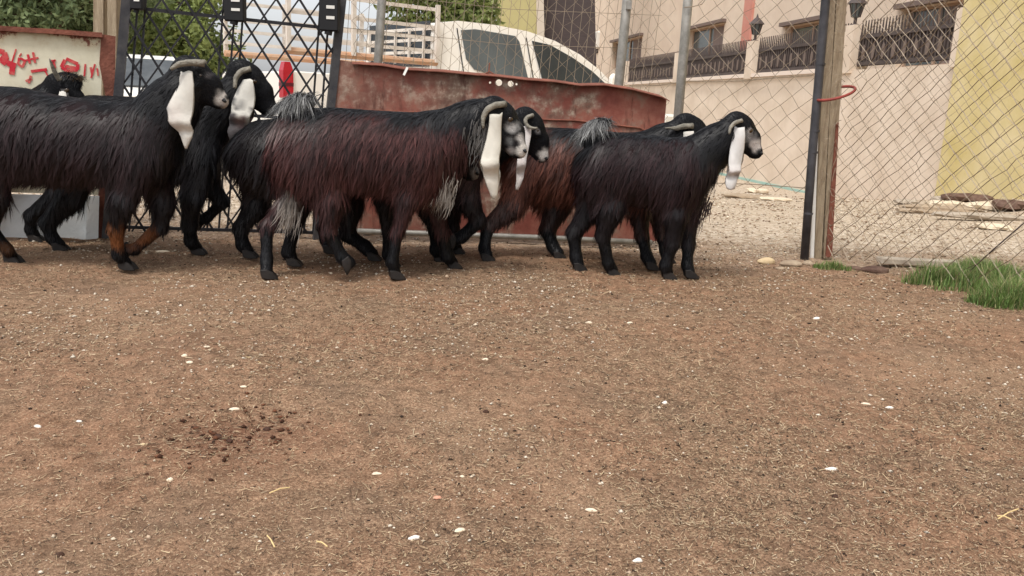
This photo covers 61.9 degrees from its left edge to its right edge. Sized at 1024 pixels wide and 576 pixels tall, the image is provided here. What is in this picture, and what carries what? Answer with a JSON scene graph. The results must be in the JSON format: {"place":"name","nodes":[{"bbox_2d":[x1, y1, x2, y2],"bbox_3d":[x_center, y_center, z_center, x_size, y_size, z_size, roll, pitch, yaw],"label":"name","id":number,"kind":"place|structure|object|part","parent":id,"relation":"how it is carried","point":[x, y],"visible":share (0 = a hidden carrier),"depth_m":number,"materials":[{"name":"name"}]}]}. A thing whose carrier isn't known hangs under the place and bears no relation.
{"place":"outdoors","nodes":[
{"label":"outdoors","id":0,"kind":"place"},
{"bbox_2d":[194,0,496,72],"label":"sky","id":1,"kind":"structure","parent":0,"point":[252,12],"materials":[{"name":"white"}]},
{"bbox_2d":[0,172,1023,575],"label":"ground","id":2,"kind":"structure","parent":0,"point":[524,400],"depth_m":2.16,"materials":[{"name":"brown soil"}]},
{"bbox_2d":[0,26,115,239],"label":"graffiti-covered wall","id":3,"kind":"structure","parent":2,"relation":"on","point":[26,53],"depth_m":4.08,"materials":[{"name":"white paint"}]},
{"bbox_2d":[55,552,64,556],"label":"dung clod","id":4,"kind":"object","parent":2,"relation":"on","point":[59,554],"visible":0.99,"depth_m":1.40,"materials":[{"name":"brown soil"}]},
{"bbox_2d":[32,58,87,97],"bbox_3d":[-2.535,-0.650,4.007,1.123,0.875,0.365,3,12,0],"label":"goat","id":5,"kind":"object","parent":2,"relation":"on","point":[66,83],"visible":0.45,"depth_m":3.93},
{"bbox_2d":[0,0,179,53],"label":"tree","id":6,"kind":"object","parent":2,"relation":"on","point":[76,15],"visible":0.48,"depth_m":15.41,"materials":[{"name":"green plant"}]},
{"bbox_2d":[93,0,106,195],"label":"timber post","id":7,"kind":"object","parent":2,"relation":"on","point":[100,16],"depth_m":4.52,"materials":[{"name":"brown wood"}]},
{"bbox_2d":[107,0,120,66],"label":"timber post","id":8,"kind":"object","parent":2,"relation":"on","point":[113,12],"depth_m":4.49,"materials":[{"name":"brown wood"}]},
{"bbox_2d":[0,55,229,270],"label":"goat","id":9,"kind":"object","parent":2,"relation":"on","point":[130,153],"visible":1,"depth_m":3.39},
{"bbox_2d":[21,59,276,254],"bbox_3d":[-1.702,-0.605,3.909,1.260,0.908,0.334,3,12,0],"label":"goat","id":10,"kind":"object","parent":2,"relation":"on","point":[248,88],"visible":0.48,"depth_m":3.82},
{"bbox_2d":[124,54,174,96],"bbox_3d":[-6.013,-2.921,13.729,1.840,1.640,4.330,-1,13,-20],"label":"parked car","id":11,"kind":"object","parent":2,"relation":"on","point":[149,67],"visible":0.01,"depth_m":13.06,"materials":[{"name":"white paint"}]},
{"bbox_2d":[127,0,251,79],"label":"tree","id":12,"kind":"object","parent":2,"relation":"on","point":[193,33],"visible":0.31,"depth_m":18.48,"materials":[{"name":"green plant"}]},
{"bbox_2d":[101,0,345,239],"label":"lattice gate","id":13,"kind":"structure","parent":2,"relation":"on","point":[331,17],"depth_m":4.30,"materials":[{"name":"metal"}]},
{"bbox_2d":[145,392,360,480],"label":"dung crumbs","id":14,"kind":"object","parent":2,"relation":"on","point":[211,432],"visible":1,"depth_m":1.93,"materials":[{"name":"brown soil"}]},
{"bbox_2d":[218,119,478,266],"bbox_3d":[-0.738,-0.436,3.878,1.171,0.685,0.372,2,12,-3],"label":"goat","id":15,"kind":"object","parent":2,"relation":"on","point":[243,151],"visible":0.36,"depth_m":3.79},
{"bbox_2d":[253,91,526,280],"bbox_3d":[-0.520,-0.435,3.646,1.147,0.801,0.391,-1,12,-16],"label":"goat","id":16,"kind":"object","parent":2,"relation":"on","point":[323,163],"visible":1,"depth_m":3.51},
{"bbox_2d":[408,535,419,539],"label":"stone","id":17,"kind":"object","parent":2,"relation":"on","point":[415,537],"visible":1,"depth_m":1.52,"materials":[{"name":"white stone"}]},
{"bbox_2d":[313,106,548,261],"bbox_3d":[-0.401,-0.514,4.141,1.145,0.764,0.339,2,12,-2],"label":"goat","id":18,"kind":"object","parent":2,"relation":"on","point":[468,204],"visible":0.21,"depth_m":4.06},
{"bbox_2d":[373,0,505,26],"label":"tree","id":19,"kind":"object","parent":2,"relation":"on","point":[457,10],"visible":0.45,"depth_m":22.17,"materials":[{"name":"green plant"}]},
{"bbox_2d":[222,0,673,121],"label":"pickup truck","id":20,"kind":"object","parent":2,"relation":"on","point":[294,83],"visible":0.27,"depth_m":8.32,"materials":[{"name":"white paint"}]},
{"bbox_3d":[-1.143,-2.434,8.555,0.006,0.420,1.200,-6,15,-37],"label":"rear window","id":21,"kind":"part","parent":20,"relation":"part of","materials":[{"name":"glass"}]},
{"bbox_3d":[-0.162,-2.311,8.447,0.802,0.444,0.075,-6,15,-37],"label":"rear door window","id":22,"kind":"part","parent":20,"relation":"part of","materials":[{"name":"grey glass"}]},
{"bbox_3d":[0.625,-2.362,9.046,1.038,0.415,0.070,-6,15,-37],"label":"front door window","id":23,"kind":"part","parent":20,"relation":"part of","materials":[{"name":"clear glass"}]},
{"bbox_2d":[454,528,463,531],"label":"stone","id":24,"kind":"object","parent":2,"relation":"on","point":[458,529],"visible":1,"depth_m":1.56,"materials":[{"name":"white stone"}]},
{"bbox_2d":[335,60,669,244],"bbox_3d":[-0.047,-0.730,4.668,1.847,0.963,0.062,1,12,-9],"label":"sheet barrier","id":25,"kind":"object","parent":2,"relation":"on","point":[553,103],"visible":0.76,"depth_m":4.65,"materials":[{"name":"red metal"}]},
{"bbox_2d":[0,214,1023,575],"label":"dirt crumbs","id":26,"kind":"object","parent":2,"relation":"on","point":[552,378],"visible":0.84,"depth_m":2.62,"materials":[{"name":"brown soil"}]},
{"bbox_2d":[0,213,1023,575],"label":"pale grit","id":27,"kind":"object","parent":2,"relation":"on","point":[494,353],"visible":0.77,"depth_m":2.80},
{"bbox_2d":[1,217,1023,575],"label":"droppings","id":28,"kind":"object","parent":2,"relation":"on","point":[637,421],"visible":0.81,"depth_m":2.08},
{"bbox_2d":[344,0,704,235],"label":"wire fence","id":29,"kind":"object","parent":2,"relation":"on","point":[624,27],"visible":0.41,"depth_m":4.91,"materials":[{"name":"metal"}]},
{"bbox_2d":[497,0,595,66],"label":"outbuilding","id":30,"kind":"structure","parent":2,"relation":"on","point":[514,16],"depth_m":32.12,"materials":[{"name":"yellow paint"}]},
{"bbox_2d":[544,0,595,66],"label":"doorway","id":31,"kind":"structure","parent":30,"relation":"in","point":[551,8],"depth_m":32.22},
{"bbox_2d":[585,508,596,511],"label":"stone","id":32,"kind":"object","parent":2,"relation":"on","point":[590,509],"visible":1,"depth_m":1.68,"materials":[{"name":"beige stone"}]},
{"bbox_2d":[477,113,705,270],"bbox_3d":[0.426,-0.502,4.268,1.180,0.775,0.376,3,12,0],"label":"goat","id":33,"kind":"object","parent":2,"relation":"on","point":[545,193],"visible":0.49,"depth_m":4.18},
{"bbox_2d":[633,558,642,562],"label":"stone","id":34,"kind":"object","parent":2,"relation":"on","point":[637,560],"visible":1,"depth_m":1.49,"materials":[{"name":"white stone"}]},
{"bbox_2d":[564,111,762,279],"bbox_3d":[0.684,-0.428,3.927,0.904,0.789,0.329,2,12,-2],"label":"goat","id":35,"kind":"object","parent":2,"relation":"on","point":[672,181],"visible":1,"depth_m":3.82},
{"bbox_2d":[721,193,770,198],"bbox_3d":[3.426,-1.335,12.432,0.734,0.080,0.325,2,12,-3],"label":"stone slab","id":36,"kind":"object","parent":2,"relation":"on","point":[739,195],"depth_m":12.33,"materials":[{"name":"stone"}]},
{"bbox_2d":[746,188,768,193],"bbox_3d":[4.305,-1.703,14.965,0.390,0.103,0.261,2,12,-3],"label":"rubble","id":37,"kind":"object","parent":2,"relation":"on","point":[756,190],"visible":0.92,"depth_m":14.87,"materials":[{"name":"stone"}]},
{"bbox_2d":[757,257,774,263],"bbox_3d":[1.366,-0.147,4.592,0.094,0.040,0.061,5,12,9],"label":"stone","id":38,"kind":"object","parent":2,"relation":"on","point":[767,260],"visible":0.99,"depth_m":4.57,"materials":[{"name":"beige stone"}]},
{"bbox_2d":[757,196,791,200],"bbox_3d":[3.712,-1.261,12.075,0.479,0.053,0.309,2,12,-3],"label":"stone slab","id":39,"kind":"object","parent":2,"relation":"on","point":[766,198],"depth_m":11.98,"materials":[{"name":"stone"}]},
{"bbox_2d":[595,0,963,77],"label":"house","id":40,"kind":"structure","parent":2,"relation":"on","point":[710,32],"depth_m":26.80,"materials":[{"name":"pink paint"}]},
{"bbox_2d":[596,31,599,52],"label":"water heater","id":41,"kind":"object","parent":40,"relation":"attached to","point":[597,38],"visible":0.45,"depth_m":41.22,"materials":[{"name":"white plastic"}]},
{"bbox_2d":[609,33,642,67],"bbox_3d":[4.940,-10.153,36.738,0.350,1.250,4.758,1,12,-9],"label":"window","id":42,"kind":"structure","parent":40,"relation":"in","point":[634,42],"depth_m":36.28,"materials":[{"name":"beige glass"}]},
{"bbox_2d":[690,18,725,54],"bbox_3d":[6.299,-7.972,27.823,0.350,1.250,3.412,1,12,-9],"label":"window","id":43,"kind":"structure","parent":40,"relation":"in","point":[711,33],"depth_m":27.80,"materials":[{"name":"beige glass"}]},
{"bbox_2d":[779,15,819,41],"bbox_3d":[7.308,-6.027,21.169,0.350,1.250,2.629,1,12,-9],"label":"window","id":44,"kind":"structure","parent":40,"relation":"in","point":[802,28],"depth_m":21.44,"materials":[{"name":"beige"}]},
{"bbox_2d":[893,0,963,66],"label":"window","id":45,"kind":"structure","parent":40,"relation":"in","point":[916,2],"depth_m":16.55,"materials":[{"name":"beige"}]},
{"bbox_2d":[779,260,801,266],"bbox_3d":[1.482,-0.132,4.529,0.114,0.034,0.089,7,13,20],"label":"concrete lump","id":46,"kind":"object","parent":2,"relation":"on","point":[793,263],"visible":0.99,"depth_m":4.50,"materials":[{"name":"beige concrete"}]},
{"bbox_2d":[623,6,962,199],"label":"boundary wall","id":47,"kind":"structure","parent":2,"relation":"on","point":[767,123],"depth_m":14.46,"materials":[{"name":"beige paint"}]},
{"bbox_2d":[749,14,763,40],"bbox_3d":[5.210,-5.548,18.196,0.294,0.580,0.340,3,12,0],"label":"wall lantern","id":48,"kind":"object","parent":47,"relation":"on","point":[758,25],"depth_m":18.13,"materials":[{"name":"brown metal"}]},
{"bbox_2d":[847,0,867,24],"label":"wall lantern","id":49,"kind":"object","parent":47,"relation":"on","point":[856,7],"depth_m":14.29,"materials":[{"name":"brown metal"}]},
{"bbox_2d":[802,260,812,264],"bbox_3d":[1.601,-0.136,4.621,0.057,0.028,0.055,3,12,0],"label":"concrete lump","id":50,"kind":"object","parent":2,"relation":"on","point":[807,262],"visible":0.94,"depth_m":4.60,"materials":[{"name":"beige concrete"}]},
{"bbox_2d":[800,0,829,259],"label":"fence post","id":51,"kind":"object","parent":2,"relation":"on","point":[820,63],"visible":0.97,"depth_m":4.58,"materials":[{"name":"black metal"}]},
{"bbox_2d":[817,85,856,101],"bbox_3d":[1.726,-1.041,4.564,0.219,0.097,0.185,3,12,0],"label":"hose loop","id":52,"kind":"object","parent":51,"relation":"hanging from","point":[842,96],"visible":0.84,"depth_m":4.50,"materials":[{"name":"red rubber"}]},
{"bbox_2d":[810,0,848,258],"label":"wooden post","id":53,"kind":"object","parent":2,"relation":"on","point":[821,236],"visible":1,"depth_m":4.67,"materials":[{"name":"brown wood"}]},
{"bbox_2d":[682,0,838,192],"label":"chain link fence","id":54,"kind":"object","parent":53,"relation":"attached to","point":[761,88],"visible":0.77,"depth_m":4.68,"materials":[{"name":"metal"}]},
{"bbox_2d":[825,467,836,470],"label":"stone","id":55,"kind":"object","parent":2,"relation":"on","point":[830,468],"visible":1,"depth_m":1.91,"materials":[{"name":"white stone"}]},
{"bbox_2d":[813,258,854,270],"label":"grass","id":56,"kind":"structure","parent":2,"relation":"on","point":[833,265],"depth_m":4.48,"materials":[{"name":"green plant"}]},
{"bbox_2d":[846,266,861,270],"bbox_3d":[1.835,-0.108,4.577,0.101,0.023,0.047,12,15,38],"label":"earth clod","id":57,"kind":"object","parent":2,"relation":"on","point":[858,268],"visible":0.68,"depth_m":4.55,"materials":[{"name":"brown soil"}]},
{"bbox_2d":[861,266,888,273],"bbox_3d":[1.922,-0.098,4.524,0.136,0.043,0.067,14,16,43],"label":"brick","id":58,"kind":"object","parent":2,"relation":"on","point":[876,269],"visible":0.94,"depth_m":4.50,"materials":[{"name":"brown brick"}]},
{"bbox_2d":[893,199,916,203],"bbox_3d":[5.255,-1.154,11.401,0.300,0.067,0.262,2,12,-6],"label":"rubble","id":59,"kind":"object","parent":2,"relation":"on","point":[905,201],"visible":0.76,"depth_m":11.32,"materials":[{"name":"beige stone"}]},
{"bbox_2d":[876,256,956,266],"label":"timber beam","id":60,"kind":"structure","parent":2,"relation":"on","point":[897,260],"depth_m":4.70,"materials":[{"name":"grey wood"}]},
{"bbox_2d":[893,208,952,213],"bbox_3d":[4.578,-0.848,9.441,0.685,0.059,0.213,3,12,3],"label":"plank","id":61,"kind":"object","parent":2,"relation":"on","point":[916,211],"visible":0.61,"depth_m":9.38,"materials":[{"name":"wood"}]},
{"bbox_2d":[828,0,1023,287],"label":"chain link fence","id":62,"kind":"object","parent":2,"relation":"on","point":[971,194],"visible":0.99,"depth_m":4.34,"materials":[{"name":"metal"}]},
{"bbox_2d":[930,196,948,200],"bbox_3d":[5.481,-1.123,10.886,0.246,0.108,0.271,-1,13,-17],"label":"rubble","id":63,"kind":"object","parent":2,"relation":"on","point":[935,197],"visible":0.26,"depth_m":10.83,"materials":[{"name":"beige stone"}]},
{"bbox_2d":[925,200,964,205],"bbox_3d":[5.165,-0.988,10.134,0.469,0.104,0.311,4,12,6],"label":"rubble","id":64,"kind":"object","parent":2,"relation":"on","point":[946,203],"visible":0.43,"depth_m":10.03,"materials":[{"name":"stone"}]},
{"bbox_2d":[898,204,999,212],"bbox_3d":[4.970,-0.872,9.480,1.301,0.080,0.235,4,12,6],"label":"plank","id":65,"kind":"object","parent":2,"relation":"on","point":[960,208],"visible":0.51,"depth_m":9.41,"materials":[{"name":"wood"}]},
{"bbox_2d":[941,193,993,201],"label":"scrap beam","id":66,"kind":"structure","parent":2,"relation":"on","point":[960,197],"depth_m":10.62,"materials":[{"name":"brown wood"}]},
{"bbox_2d":[931,212,1023,220],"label":"plank","id":67,"kind":"object","parent":2,"relation":"on","point":[1007,217],"visible":0.74,"depth_m":8.40,"materials":[{"name":"beige wood"}]},
{"bbox_2d":[935,0,1023,199],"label":"yellow wall","id":68,"kind":"structure","parent":2,"relation":"on","point":[967,47],"depth_m":10.98,"materials":[{"name":"paint"}]},
{"bbox_2d":[962,201,997,210],"bbox_3d":[5.281,-0.906,9.476,0.476,0.114,0.317,4,12,6],"label":"rubble","id":69,"kind":"object","parent":2,"relation":"on","point":[986,205],"visible":0.51,"depth_m":9.38,"materials":[{"name":"stone"}]},
{"bbox_2d":[974,223,1013,230],"bbox_3d":[4.085,-0.520,7.236,0.285,0.062,0.267,3,12,0],"label":"lane stone","id":70,"kind":"object","parent":2,"relation":"on","point":[994,226],"visible":0.84,"depth_m":7.17,"materials":[{"name":"stone"}]},
{"bbox_2d":[991,199,1023,210],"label":"scrap lump","id":71,"kind":"object","parent":2,"relation":"on","point":[1000,204],"visible":0.87,"depth_m":9.18,"materials":[{"name":"brown stone"}]},
{"bbox_2d":[18,173,1023,267],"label":"lane gravel","id":72,"kind":"structure","parent":0,"point":[794,206],"depth_m":6.86,"materials":[{"name":"beige gravel"}]},
{"bbox_2d":[899,254,1023,310],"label":"grass","id":73,"kind":"structure","parent":0,"point":[1008,293],"depth_m":4.04,"materials":[{"name":"green plant"}]}
]}

